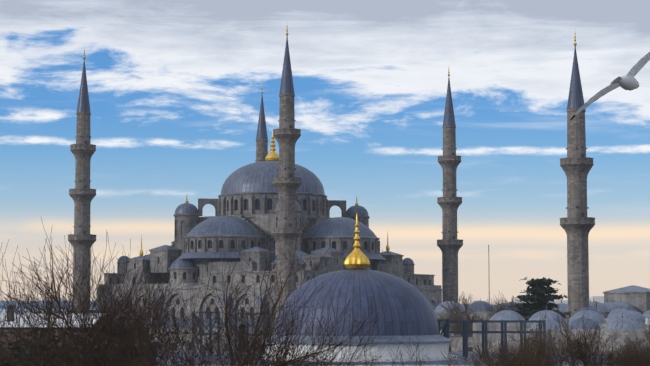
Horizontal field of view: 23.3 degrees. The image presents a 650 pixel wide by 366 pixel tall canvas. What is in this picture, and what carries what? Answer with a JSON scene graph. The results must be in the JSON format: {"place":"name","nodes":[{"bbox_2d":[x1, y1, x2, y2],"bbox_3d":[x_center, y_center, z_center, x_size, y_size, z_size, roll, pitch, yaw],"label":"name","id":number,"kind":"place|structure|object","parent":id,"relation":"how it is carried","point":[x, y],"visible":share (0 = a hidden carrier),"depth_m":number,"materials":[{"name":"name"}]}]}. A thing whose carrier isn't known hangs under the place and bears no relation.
{"place":"outdoors","nodes":[
{"label":"outdoors","id":0,"kind":"place"},
{"bbox_2d":[0,309,464,313],"bbox_3d":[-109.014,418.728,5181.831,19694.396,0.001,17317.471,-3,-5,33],"label":"sea water","id":1,"kind":"structure","parent":0,"point":[3,310],"depth_m":4623.35,"materials":[{"name":"blue liquid"}]},
{"bbox_2d":[237,323,245,350],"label":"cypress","id":2,"kind":"object","parent":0,"point":[243,331],"visible":0.12,"depth_m":148.91,"materials":[{"name":"green plant"}]},
{"bbox_2d":[0,300,493,308],"bbox_3d":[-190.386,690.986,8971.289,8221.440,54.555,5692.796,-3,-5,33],"label":"distant hills","id":3,"kind":"structure","parent":0,"point":[2,304],"depth_m":8939.98,"materials":[{"name":"blue"}]},
{"bbox_2d":[0,0,649,304],"label":"sky","id":4,"kind":"structure","parent":0,"point":[175,87],"materials":[{"name":"blue"}]},
{"bbox_2d":[155,213,628,365],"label":"domed building","id":5,"kind":"structure","parent":0,"point":[407,306],"depth_m":110.88,"materials":[{"name":"paint"}]},
{"bbox_2d":[192,311,270,355],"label":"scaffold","id":6,"kind":"object","parent":5,"relation":"on","point":[210,322],"visible":0.31,"depth_m":123.52,"materials":[{"name":"metal"}]},
{"bbox_2d":[437,319,545,357],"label":"fence","id":7,"kind":"object","parent":5,"relation":"on","point":[445,332],"visible":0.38,"depth_m":117.61,"materials":[{"name":"metal"}]},
{"bbox_2d":[431,245,649,335],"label":"courtyard","id":8,"kind":"structure","parent":0,"point":[635,298],"depth_m":288.11,"materials":[{"name":"stone"}]},
{"bbox_2d":[570,52,649,119],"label":"seagull","id":9,"kind":"object","parent":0,"point":[628,81],"visible":1,"depth_m":18.41,"materials":[{"name":"white"}]},
{"label":"ground","id":10,"kind":"structure","parent":0,"visible":0},
{"bbox_2d":[68,48,96,313],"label":"minaret","id":11,"kind":"object","parent":10,"relation":"on","point":[82,194],"visible":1,"depth_m":327.50,"materials":[{"name":"stone"}]},
{"bbox_2d":[0,218,422,365],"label":"bare trees","id":12,"kind":"object","parent":10,"relation":"on","point":[236,359],"visible":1,"depth_m":53.25,"materials":[{"name":"brown plant"}]},
{"bbox_2d":[255,88,267,161],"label":"minaret","id":13,"kind":"object","parent":10,"relation":"on","point":[261,145],"visible":0.17,"depth_m":382.49,"materials":[{"name":"stone"}]},
{"bbox_2d":[96,133,442,333],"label":"mosque","id":14,"kind":"structure","parent":10,"relation":"on","point":[245,204],"depth_m":325.07,"materials":[{"name":"stone"}]},
{"bbox_2d":[15,287,534,341],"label":"bare trees","id":15,"kind":"object","parent":10,"relation":"on","point":[501,307],"visible":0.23,"depth_m":261.32,"materials":[{"name":"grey plant"}]},
{"bbox_2d":[271,26,301,333],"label":"minaret","id":16,"kind":"object","parent":10,"relation":"on","point":[286,183],"visible":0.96,"depth_m":298.79,"materials":[{"name":"stone"}]},
{"bbox_2d":[0,328,613,365],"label":"evergreen shrubs","id":17,"kind":"object","parent":10,"relation":"on","point":[6,349],"visible":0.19,"depth_m":68.82,"materials":[{"name":"plant"}]},
{"bbox_2d":[0,292,649,365],"bbox_3d":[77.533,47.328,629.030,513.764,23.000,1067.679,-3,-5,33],"label":"city blocks","id":18,"kind":"structure","parent":10,"relation":"on","point":[600,299],"depth_m":145.12,"materials":[{"name":"tile"}]},
{"bbox_2d":[219,319,486,365],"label":"bushes","id":19,"kind":"object","parent":10,"relation":"on","point":[419,362],"visible":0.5,"depth_m":63.56,"materials":[{"name":"brown plant"}]},
{"bbox_2d":[149,303,649,356],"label":"domed roof","id":20,"kind":"structure","parent":10,"relation":"on","point":[628,318],"depth_m":230.10,"materials":[{"name":"stone"}]},
{"bbox_2d":[437,68,462,301],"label":"minaret","id":21,"kind":"object","parent":10,"relation":"on","point":[449,243],"visible":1,"depth_m":351.95,"materials":[{"name":"stone"}]},
{"bbox_2d":[422,311,649,365],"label":"bushes","id":22,"kind":"object","parent":10,"relation":"on","point":[528,356],"visible":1,"depth_m":60.67,"materials":[{"name":"brown plant"}]},
{"bbox_2d":[505,277,573,319],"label":"cedar","id":23,"kind":"object","parent":10,"relation":"on","point":[539,297],"visible":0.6,"depth_m":253.39,"materials":[{"name":"green plant"}]},
{"bbox_2d":[560,33,594,317],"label":"minaret","id":24,"kind":"object","parent":10,"relation":"on","point":[577,224],"visible":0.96,"depth_m":265.41,"materials":[{"name":"stone"}]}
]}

